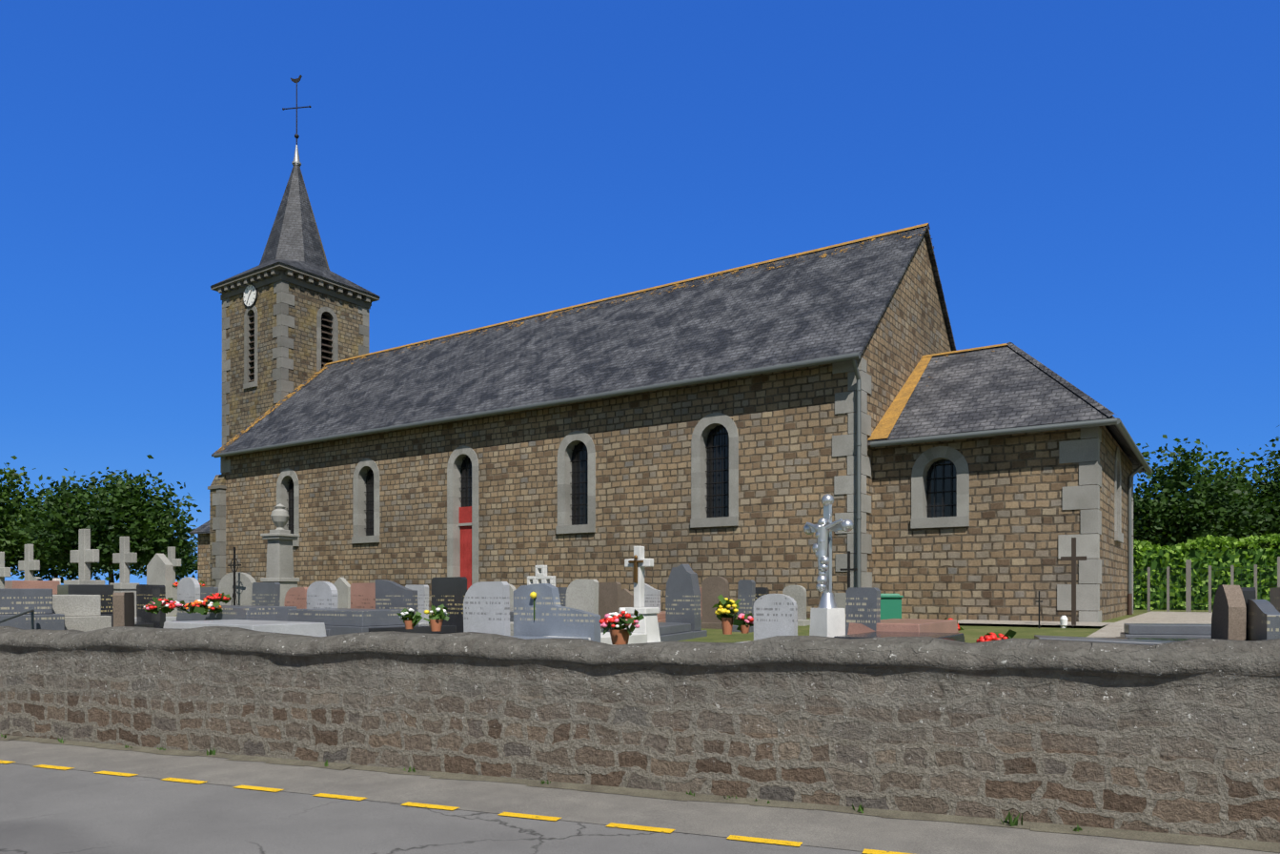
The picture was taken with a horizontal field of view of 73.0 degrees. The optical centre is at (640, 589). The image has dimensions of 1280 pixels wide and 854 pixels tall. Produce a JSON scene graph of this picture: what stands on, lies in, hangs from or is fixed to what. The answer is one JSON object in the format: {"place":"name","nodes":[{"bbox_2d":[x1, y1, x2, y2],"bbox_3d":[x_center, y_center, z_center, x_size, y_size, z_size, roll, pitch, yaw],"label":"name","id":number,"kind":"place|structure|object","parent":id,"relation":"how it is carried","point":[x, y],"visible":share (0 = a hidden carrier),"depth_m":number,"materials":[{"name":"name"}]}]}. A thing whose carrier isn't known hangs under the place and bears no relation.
{"place":"outdoors","nodes":[
{"label":"outdoors","id":0,"kind":"place"},
{"bbox_2d":[33,576,42,580],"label":"tomb","id":1,"kind":"object","parent":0,"point":[36,579],"visible":0.1,"depth_m":25.58,"materials":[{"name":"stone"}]},
{"bbox_2d":[0,762,872,853],"bbox_3d":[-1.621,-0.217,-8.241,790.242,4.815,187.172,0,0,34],"label":"road","id":2,"kind":"structure","parent":0,"point":[44,810],"depth_m":6.28,"materials":[{"name":"grey asphalt"}]},
{"bbox_2d":[0,760,912,853],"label":"road edge marking","id":3,"kind":"object","parent":2,"relation":"on","point":[730,837],"visible":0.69,"depth_m":6.55,"materials":[{"name":"yellow paint"}]},
{"bbox_2d":[0,737,1279,853],"bbox_3d":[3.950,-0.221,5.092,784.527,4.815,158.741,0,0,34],"label":"road shoulder","id":4,"kind":"object","parent":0,"point":[834,829],"depth_m":6.70},
{"bbox_2d":[0,734,1279,853],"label":"sidewalk","id":5,"kind":"structure","parent":0,"point":[1192,840],"depth_m":6.88,"materials":[{"name":"grey concrete"}]},
{"bbox_2d":[0,732,1089,832],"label":"wall weeds","id":6,"kind":"object","parent":5,"relation":"on","point":[1014,822],"depth_m":6.78,"materials":[{"name":"green plant"}]},
{"bbox_2d":[0,626,1279,842],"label":"boundary wall","id":7,"kind":"structure","parent":5,"relation":"on","point":[1180,737],"depth_m":6.95,"materials":[{"name":"grey stone"}]},
{"bbox_2d":[0,0,1279,584],"label":"sky","id":8,"kind":"structure","parent":0,"point":[1095,184],"materials":[{"name":"blue"}]},
{"bbox_2d":[428,609,1212,643],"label":"churchyard ground","id":9,"kind":"structure","parent":0,"point":[972,633],"depth_m":15.25,"materials":[{"name":"green plant"}]},
{"bbox_2d":[0,551,10,589],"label":"stone cross","id":10,"kind":"object","parent":9,"relation":"on","point":[5,572],"visible":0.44,"depth_m":19.66,"materials":[{"name":"grey stone"}]},
{"bbox_2d":[0,609,34,629],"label":"hand rail","id":11,"kind":"object","parent":9,"relation":"on","point":[31,611],"visible":0.56,"depth_m":11.92,"materials":[{"name":"silver metal"}]},
{"bbox_2d":[18,544,40,580],"bbox_3d":[-17.432,-0.178,24.700,1.105,2.232,0.658,0,0,34],"label":"stone cross","id":12,"kind":"object","parent":9,"relation":"on","point":[29,565],"visible":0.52,"depth_m":24.62,"materials":[{"name":"grey stone"}]},
{"bbox_2d":[0,589,64,629],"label":"gravestone","id":13,"kind":"object","parent":9,"relation":"on","point":[15,601],"visible":0.44,"depth_m":12.36,"materials":[{"name":"grey stone"}]},
{"bbox_2d":[4,580,60,594],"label":"gravestone","id":14,"kind":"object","parent":9,"relation":"on","point":[31,584],"depth_m":21.04,"materials":[{"name":"pink stone"}]},
{"bbox_2d":[0,455,98,578],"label":"tree","id":15,"kind":"object","parent":9,"relation":"on","point":[9,507],"visible":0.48,"depth_m":58.51,"materials":[{"name":"green plant"}]},
{"bbox_2d":[2,503,114,583],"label":"tree","id":16,"kind":"object","parent":9,"relation":"on","point":[68,574],"depth_m":73.75,"materials":[{"name":"green plant"}]},
{"bbox_2d":[52,594,111,631],"bbox_3d":[-9.344,0.580,13.836,2.300,0.986,1.300,0,0,44],"label":"gravestone","id":17,"kind":"object","parent":9,"relation":"on","point":[81,612],"visible":0.35,"depth_m":13.36,"materials":[{"name":"stone"}]},
{"bbox_2d":[63,528,104,584],"bbox_3d":[-12.056,-0.158,18.790,1.074,2.306,0.810,0,0,34],"label":"stone cross","id":18,"kind":"object","parent":9,"relation":"on","point":[84,556],"visible":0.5,"depth_m":18.71,"materials":[{"name":"grey stone"}]},
{"bbox_2d":[57,584,113,627],"bbox_3d":[-10.769,0.465,16.812,1.000,1.115,0.900,0,0,44],"label":"dark tomb","id":19,"kind":"object","parent":9,"relation":"on","point":[105,592],"visible":0.38,"depth_m":16.64,"materials":[{"name":"black stone"}]},
{"bbox_2d":[8,454,201,584],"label":"tree","id":20,"kind":"object","parent":9,"relation":"on","point":[149,530],"visible":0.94,"depth_m":53.58,"materials":[{"name":"green plant"}]},
{"bbox_2d":[112,591,134,627],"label":"gravestone","id":21,"kind":"object","parent":9,"relation":"on","point":[123,603],"visible":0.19,"depth_m":12.47,"materials":[{"name":"brown stone"}]},
{"bbox_2d":[109,536,139,617],"bbox_3d":[-12.373,-0.159,20.785,0.936,2.218,0.696,0,0,34],"label":"stone cross","id":22,"kind":"object","parent":9,"relation":"on","point":[124,558],"visible":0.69,"depth_m":20.70,"materials":[{"name":"grey stone"}]},
{"bbox_2d":[134,584,165,628],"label":"tomb","id":23,"kind":"object","parent":9,"relation":"on","point":[146,594],"visible":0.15,"depth_m":18.74,"materials":[{"name":"black stone"}]},
{"bbox_2d":[146,553,176,616],"bbox_3d":[-13.253,-0.046,23.837,1.155,1.906,0.461,0,0,34],"label":"gravestone","id":24,"kind":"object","parent":9,"relation":"on","point":[159,569],"depth_m":23.67,"materials":[{"name":"stone"}]},
{"bbox_2d":[172,580,205,589],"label":"orange flowers","id":25,"kind":"object","parent":24,"relation":"on","point":[175,583],"visible":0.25,"depth_m":23.70,"materials":[{"name":"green plant"}]},
{"bbox_2d":[129,534,197,580],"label":"bush","id":26,"kind":"object","parent":9,"relation":"on","point":[181,573],"visible":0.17,"depth_m":88.86,"materials":[{"name":"green plant"}]},
{"bbox_2d":[143,596,185,613],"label":"mixed flowers","id":27,"kind":"object","parent":9,"relation":"on","point":[169,604],"visible":0.88,"depth_m":14.73,"materials":[{"name":"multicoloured plant"}]},
{"bbox_2d":[134,577,200,621],"bbox_3d":[-11.435,0.317,20.149,1.084,1.228,2.121,0,0,38],"label":"tomb","id":28,"kind":"object","parent":9,"relation":"on","point":[188,590],"visible":0.27,"depth_m":20.71,"materials":[{"name":"grey stone"}]},
{"bbox_2d":[167,547,181,615],"bbox_3d":[-14.475,-0.241,26.750,0.904,2.157,0.620,0,0,34],"label":"stone cross","id":29,"kind":"object","parent":9,"relation":"on","point":[173,560],"visible":0.38,"depth_m":26.64,"materials":[{"name":"grey stone"}]},
{"bbox_2d":[200,587,218,600],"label":"gravestone","id":30,"kind":"object","parent":9,"relation":"on","point":[205,592],"visible":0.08,"depth_m":25.77,"materials":[{"name":"grey stone"}]},
{"bbox_2d":[171,605,296,621],"bbox_3d":[-7.400,0.648,15.869,2.400,0.683,1.100,0,0,34],"label":"tomb","id":31,"kind":"object","parent":9,"relation":"on","point":[255,613],"visible":0.33,"depth_m":15.26,"materials":[{"name":"grey stone"}]},
{"bbox_2d":[180,599,222,614],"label":"mixed flowers","id":32,"kind":"object","parent":31,"relation":"on","point":[202,606],"visible":1,"depth_m":14.97,"materials":[{"name":"multicoloured plant"}]},
{"bbox_2d":[203,592,231,603],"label":"red flowers","id":33,"kind":"object","parent":31,"relation":"on","point":[219,598],"visible":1,"depth_m":16.76,"materials":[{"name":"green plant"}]},
{"bbox_2d":[227,547,241,605],"bbox_3d":[-9.292,-0.027,19.837,0.500,1.898,0.036,0,0,34],"label":"iron cross","id":34,"kind":"object","parent":9,"relation":"on","point":[233,571],"visible":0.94,"depth_m":19.82,"materials":[{"name":"grey metal"}]},
{"bbox_2d":[218,571,256,605],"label":"gravestone","id":35,"kind":"object","parent":9,"relation":"on","point":[244,581],"visible":0.29,"depth_m":20.27,"materials":[{"name":"stone"}]},
{"bbox_2d":[162,619,326,636],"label":"grave slab","id":36,"kind":"structure","parent":9,"relation":"on","point":[313,629],"depth_m":12.71,"materials":[{"name":"grey stone"}]},
{"bbox_2d":[251,582,280,606],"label":"gravestone","id":37,"kind":"object","parent":9,"relation":"on","point":[265,594],"visible":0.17,"depth_m":19.30,"materials":[{"name":"grey stone"}]},
{"bbox_2d":[260,503,299,606],"bbox_3d":[-9.079,-0.649,21.841,0.725,3.037,0.725,0,0,26],"label":"urn monument","id":38,"kind":"object","parent":9,"relation":"on","point":[279,558],"visible":0.73,"depth_m":21.67,"materials":[{"name":"stone"}]},
{"bbox_2d":[209,283,366,587],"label":"tower walls","id":39,"kind":"structure","parent":9,"relation":"on","point":[248,407],"depth_m":36.29,"materials":[{"name":"brown stone"}]},
{"bbox_2d":[243,284,258,307],"bbox_3d":[-16.380,-12.344,36.368,1.000,1.000,0.097,0,0,34],"label":"tower clock","id":40,"kind":"object","parent":39,"relation":"attached to","point":[250,295],"visible":0.96,"depth_m":36.32,"materials":[{"name":"white"}]},
{"bbox_2d":[211,280,369,588],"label":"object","id":41,"kind":"object","parent":39,"relation":"attached to","point":[284,361],"visible":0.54,"depth_m":36.12,"materials":[{"name":"grey stone"}]},
{"bbox_2d":[207,262,379,489],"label":"tower cornice","id":42,"kind":"structure","parent":39,"relation":"attached to","point":[269,274],"depth_m":36.43,"materials":[{"name":"grey stone"}]},
{"bbox_2d":[210,74,380,297],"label":"spire","id":43,"kind":"structure","parent":39,"relation":"on","point":[294,239],"depth_m":37.42,"materials":[{"name":"stone"}]},
{"bbox_2d":[284,587,308,609],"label":"gravestone","id":44,"kind":"object","parent":9,"relation":"on","point":[296,597],"visible":0.12,"depth_m":17.84,"materials":[{"name":"pink stone"}]},
{"bbox_2d":[306,581,337,609],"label":"gravestone","id":45,"kind":"object","parent":9,"relation":"on","point":[321,594],"visible":0.17,"depth_m":15.84,"materials":[{"name":"stone"}]},
{"bbox_2d":[333,577,350,608],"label":"gravestone","id":46,"kind":"object","parent":9,"relation":"on","point":[342,585],"visible":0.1,"depth_m":21.28,"materials":[{"name":"stone"}]},
{"bbox_2d":[287,608,408,635],"bbox_3d":[-4.952,0.657,14.710,2.100,0.640,1.100,0,0,34],"label":"dark tomb","id":47,"kind":"object","parent":9,"relation":"on","point":[342,620],"visible":0.48,"depth_m":14.11,"materials":[{"name":"grey stone"}]},
{"bbox_2d":[350,582,375,609],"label":"gravestone","id":48,"kind":"object","parent":9,"relation":"on","point":[362,596],"visible":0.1,"depth_m":16.72,"materials":[{"name":"stone"}]},
{"bbox_2d":[325,579,418,636],"bbox_3d":[-4.954,0.393,15.202,1.140,1.159,2.122,0,0,32],"label":"gravestone","id":49,"kind":"object","parent":9,"relation":"on","point":[391,595],"visible":0.19,"depth_m":15.91,"materials":[{"name":"grey stone"}]},
{"bbox_2d":[396,608,422,629],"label":"potted flowers","id":50,"kind":"object","parent":9,"relation":"on","point":[413,620],"visible":1,"depth_m":12.71,"materials":[{"name":"green plant"}]},
{"bbox_2d":[405,584,428,624],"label":"tomb","id":51,"kind":"object","parent":9,"relation":"on","point":[422,599],"visible":0.19,"depth_m":18.76,"materials":[{"name":"grey stone"}]},
{"bbox_2d":[368,576,467,633],"bbox_3d":[-3.958,0.359,14.768,0.982,1.160,2.121,0,0,37],"label":"black tomb","id":52,"kind":"object","parent":9,"relation":"on","point":[449,593],"visible":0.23,"depth_m":15.28,"materials":[{"name":"stone"}]},
{"bbox_2d":[423,603,449,630],"bbox_3d":[-2.952,0.405,12.565,0.313,0.397,0.356,0,0,34],"label":"green plant","id":53,"kind":"object","parent":9,"relation":"on","point":[438,616],"visible":1,"depth_m":12.49,"materials":[{"name":"green plant"}]},
{"bbox_2d":[463,581,510,635],"bbox_3d":[-2.670,0.457,11.555,0.965,1.145,2.128,0,0,34],"label":"gravestone","id":54,"kind":"object","parent":9,"relation":"on","point":[486,606],"visible":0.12,"depth_m":12.20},
{"bbox_2d":[508,583,515,610],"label":"gravestone","id":55,"kind":"object","parent":9,"relation":"on","point":[512,588],"visible":0.12,"depth_m":19.78,"materials":[{"name":"stone"}]},
{"bbox_2d":[509,587,567,621],"bbox_3d":[-2.418,0.358,20.291,0.710,0.828,2.120,0,0,37],"label":"tomb","id":56,"kind":"object","parent":9,"relation":"on","point":[562,594],"visible":0.02,"depth_m":20.91,"materials":[{"name":"grey stone"}]},
{"bbox_2d":[527,565,555,586],"bbox_3d":[-1.934,0.196,16.961,0.777,1.348,0.400,0,0,34],"label":"white pierced cross","id":57,"kind":"object","parent":9,"relation":"on","point":[541,577],"visible":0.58,"depth_m":16.90,"materials":[{"name":"stone"}]},
{"bbox_2d":[507,583,600,642],"bbox_3d":[-1.662,0.454,11.092,1.609,1.081,2.157,0,0,34],"label":"gravestone","id":58,"kind":"object","parent":9,"relation":"on","point":[540,611],"visible":0.38,"depth_m":11.83,"materials":[{"name":"stone"}]},
{"bbox_2d":[509,579,601,635],"bbox_3d":[-1.591,0.348,15.282,0.851,1.079,2.126,0,0,34],"label":"grey tomb","id":59,"kind":"object","parent":9,"relation":"on","point":[582,595],"visible":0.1,"depth_m":15.91,"materials":[{"name":"stone"}]},
{"bbox_2d":[548,546,660,645],"bbox_3d":[-0.483,0.143,12.297,0.766,1.588,2.320,0,0,34],"label":"white cross monument","id":60,"kind":"object","parent":9,"relation":"on","point":[647,631],"visible":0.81,"depth_m":12.88,"materials":[{"name":"stone"}]},
{"bbox_2d":[598,582,621,629],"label":"gravestone","id":61,"kind":"object","parent":9,"relation":"on","point":[609,597],"visible":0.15,"depth_m":17.07,"materials":[{"name":"stone"}]},
{"bbox_2d":[599,608,644,644],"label":"potted flowers","id":62,"kind":"object","parent":9,"relation":"on","point":[619,634],"visible":1,"depth_m":10.89,"materials":[{"name":"brown plant"}]},
{"bbox_2d":[621,589,633,607],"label":"gravestone","id":63,"kind":"object","parent":9,"relation":"on","point":[627,598],"visible":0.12,"depth_m":21.92,"materials":[{"name":"brown stone"}]},
{"bbox_2d":[644,583,660,611],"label":"gravestone","id":64,"kind":"object","parent":9,"relation":"on","point":[652,597],"visible":0.29,"depth_m":18.93,"materials":[{"name":"grey stone"}]},
{"bbox_2d":[601,563,707,641],"bbox_3d":[0.245,0.241,14.354,0.763,1.385,2.229,0,0,34],"label":"gravestone","id":65,"kind":"object","parent":9,"relation":"on","point":[682,609],"visible":0.65,"depth_m":14.92,"materials":[{"name":"grey stone"}]},
{"bbox_2d":[197,234,1132,621],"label":"church walls","id":66,"kind":"structure","parent":9,"relation":"on","point":[996,558],"depth_m":21.55,"materials":[{"name":"brown stone"}]},
{"bbox_2d":[248,312,956,589],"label":"church openings","id":67,"kind":"object","parent":66,"relation":"in","point":[942,487],"visible":0.33,"depth_m":23.64,"materials":[{"name":"black glass"}]},
{"bbox_2d":[189,224,1146,534],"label":"church roofs","id":68,"kind":"structure","parent":66,"relation":"on","point":[815,305],"depth_m":23.79,"materials":[{"name":"grey tile"}]},
{"bbox_2d":[214,223,1117,452],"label":"roof ridge tiles","id":69,"kind":"object","parent":68,"relation":"on","point":[883,428],"visible":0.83,"depth_m":22.33,"materials":[{"name":"tile"}]},
{"bbox_2d":[220,357,1133,622],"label":"stone trim","id":70,"kind":"structure","parent":66,"relation":"attached to","point":[1084,451],"depth_m":19.26,"materials":[{"name":"grey stone"}]},
{"bbox_2d":[213,351,1152,614],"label":"gutters and pipes","id":71,"kind":"object","parent":66,"relation":"attached to","point":[1117,422],"visible":0.85,"depth_m":20.11,"materials":[{"name":"silver metal"}]},
{"bbox_2d":[656,587,701,622],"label":"tomb","id":72,"kind":"object","parent":9,"relation":"on","point":[661,617],"visible":0.17,"depth_m":18.49,"materials":[{"name":"pink stone"}]},
{"bbox_2d":[701,575,733,629],"bbox_3d":[1.474,0.276,17.053,0.666,1.081,0.380,0,0,34],"label":"gravestone","id":73,"kind":"object","parent":9,"relation":"on","point":[714,588],"visible":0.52,"depth_m":17.03,"materials":[{"name":"stone"}]},
{"bbox_2d":[711,593,741,634],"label":"potted flowers","id":74,"kind":"object","parent":9,"relation":"on","point":[722,613],"visible":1,"depth_m":12.15,"materials":[{"name":"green plant"}]},
{"bbox_2d":[732,612,753,633],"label":"pink flowers","id":75,"kind":"object","parent":9,"relation":"on","point":[743,622],"visible":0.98,"depth_m":12.16,"materials":[{"name":"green plant"}]},
{"bbox_2d":[731,579,755,632],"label":"gravestone","id":76,"kind":"object","parent":9,"relation":"on","point":[746,592],"visible":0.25,"depth_m":16.00,"materials":[{"name":"grey stone"}]},
{"bbox_2d":[731,587,768,622],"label":"tomb","id":77,"kind":"object","parent":9,"relation":"on","point":[761,591],"visible":0.04,"depth_m":19.50,"materials":[{"name":"black stone"}]},
{"bbox_2d":[740,593,797,643],"bbox_3d":[1.345,0.501,10.917,0.784,0.891,2.134,0,0,34],"label":"gravestone","id":78,"kind":"object","parent":9,"relation":"on","point":[775,615],"visible":0.21,"depth_m":11.61,"materials":[{"name":"stone"}]},
{"bbox_2d":[782,585,810,626],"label":"tomb","id":79,"kind":"object","parent":9,"relation":"on","point":[797,594],"visible":0.4,"depth_m":17.48,"materials":[{"name":"stone"}]},
{"bbox_2d":[803,493,853,637],"bbox_3d":[2.478,-0.164,11.435,0.429,2.196,0.873,0,0,-31],"label":"crucifix monument","id":80,"kind":"object","parent":9,"relation":"on","point":[827,617],"visible":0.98,"depth_m":11.34,"materials":[{"name":"white metal"}]},
{"bbox_2d":[840,550,857,588],"bbox_3d":[3.872,0.042,16.060,0.320,1.506,0.040,0,0,34],"label":"cross","id":81,"kind":"object","parent":9,"relation":"on","point":[848,569],"visible":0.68,"depth_m":16.04,"materials":[{"name":"grey metal"}]},
{"bbox_2d":[845,587,880,634],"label":"gravestone","id":82,"kind":"object","parent":9,"relation":"on","point":[863,605],"depth_m":11.23,"materials":[{"name":"grey stone"}]},
{"bbox_2d":[880,593,903,619],"bbox_3d":[4.744,0.396,16.596,0.560,0.637,0.605,0,0,14],"label":"green bin","id":83,"kind":"object","parent":9,"relation":"on","point":[890,605],"visible":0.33,"depth_m":16.32,"materials":[{"name":"green plastic"}]},
{"bbox_2d":[833,630,965,642],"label":"grave slab","id":84,"kind":"structure","parent":9,"relation":"on","point":[958,637],"depth_m":10.19,"materials":[{"name":"stone"}]},
{"bbox_2d":[847,618,958,634],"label":"grave slab","id":85,"kind":"structure","parent":84,"relation":"on","point":[918,625],"depth_m":11.27,"materials":[{"name":"stone"}]},
{"bbox_2d":[944,617,964,630],"bbox_3d":[4.481,0.574,12.656,0.404,0.337,0.430,0,0,-36],"label":"red flower pot","id":86,"kind":"object","parent":9,"relation":"on","point":[960,628],"visible":0.02,"depth_m":12.60,"materials":[{"name":"brown plant"}]},
{"bbox_2d":[975,629,1015,642],"bbox_3d":[4.278,0.630,10.482,0.416,0.317,0.433,0,0,-3],"label":"red flower pot","id":87,"kind":"object","parent":9,"relation":"on","point":[1009,634],"visible":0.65,"depth_m":10.36,"materials":[{"name":"brown plant"}]},
{"bbox_2d":[1036,590,1042,628],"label":"cross","id":88,"kind":"object","parent":9,"relation":"on","point":[1039,600],"visible":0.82,"depth_m":15.60,"materials":[{"name":"grey metal"}]},
{"bbox_2d":[1060,537,1086,628],"bbox_3d":[7.829,-0.097,15.627,0.420,1.674,0.070,0,0,34],"label":"wooden cross","id":89,"kind":"object","parent":9,"relation":"on","point":[1073,558],"visible":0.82,"depth_m":15.60,"materials":[{"name":"brown wood"}]},
{"bbox_2d":[1034,584,1246,644],"bbox_3d":[5.649,0.435,9.891,2.163,0.977,0.861,0,0,21],"label":"brown tomb","id":90,"kind":"object","parent":9,"relation":"on","point":[1229,618],"visible":0.23,"depth_m":9.48,"materials":[{"name":"stone"}]},
{"bbox_2d":[1133,498,1168,544],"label":"tree","id":91,"kind":"object","parent":9,"relation":"on","point":[1147,525],"depth_m":45.37,"materials":[{"name":"green plant"}]},
{"bbox_2d":[1107,587,1279,645],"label":"tomb","id":92,"kind":"object","parent":9,"relation":"on","point":[1263,619],"depth_m":9.32,"materials":[{"name":"grey stone"}]},
{"bbox_2d":[1119,587,1279,638],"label":"tomb","id":93,"kind":"object","parent":9,"relation":"on","point":[1172,630],"visible":0.4,"depth_m":12.35,"materials":[{"name":"grey stone"}]},
{"bbox_2d":[1133,434,1276,549],"bbox_3d":[25.111,-3.025,40.496,7.495,7.972,7.616,0,0,-9],"label":"tree","id":94,"kind":"object","parent":9,"relation":"on","point":[1170,500],"visible":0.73,"depth_m":38.79,"materials":[{"name":"green plant"}]},
{"bbox_2d":[1148,468,1260,534],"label":"tree","id":95,"kind":"object","parent":9,"relation":"on","point":[1225,478],"depth_m":51.38,"materials":[{"name":"green plant"}]},
{"bbox_2d":[1132,533,1279,609],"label":"hedge","id":96,"kind":"object","parent":9,"relation":"on","point":[1173,558],"visible":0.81,"depth_m":27.63,"materials":[{"name":"green plant"}]},
{"bbox_2d":[1133,556,1279,612],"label":"wire fence","id":97,"kind":"object","parent":9,"relation":"on","point":[1188,583],"visible":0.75,"depth_m":24.52,"materials":[{"name":"metal"}]},
{"bbox_2d":[1165,453,1279,548],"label":"tree","id":98,"kind":"object","parent":9,"relation":"on","point":[1265,491],"visible":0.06,"depth_m":40.48,"materials":[{"name":"green plant"}]},
{"bbox_2d":[1217,425,1279,548],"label":"tree","id":99,"kind":"object","parent":9,"relation":"on","point":[1272,504],"visible":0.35,"depth_m":40.17,"materials":[{"name":"green plant"}]},
{"bbox_2d":[957,611,1212,637],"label":"gravel path","id":100,"kind":"structure","parent":0,"point":[1112,629],"depth_m":17.20,"materials":[{"name":"beige gravel"}]},
{"bbox_2d":[1059,615,1067,628],"bbox_3d":[7.650,0.583,15.623,0.124,0.220,0.130,0,0,34],"label":"white jug","id":101,"kind":"object","parent":100,"relation":"on","point":[1064,621],"visible":0.98,"depth_m":15.58,"materials":[{"name":"white ceramic"}]}
]}

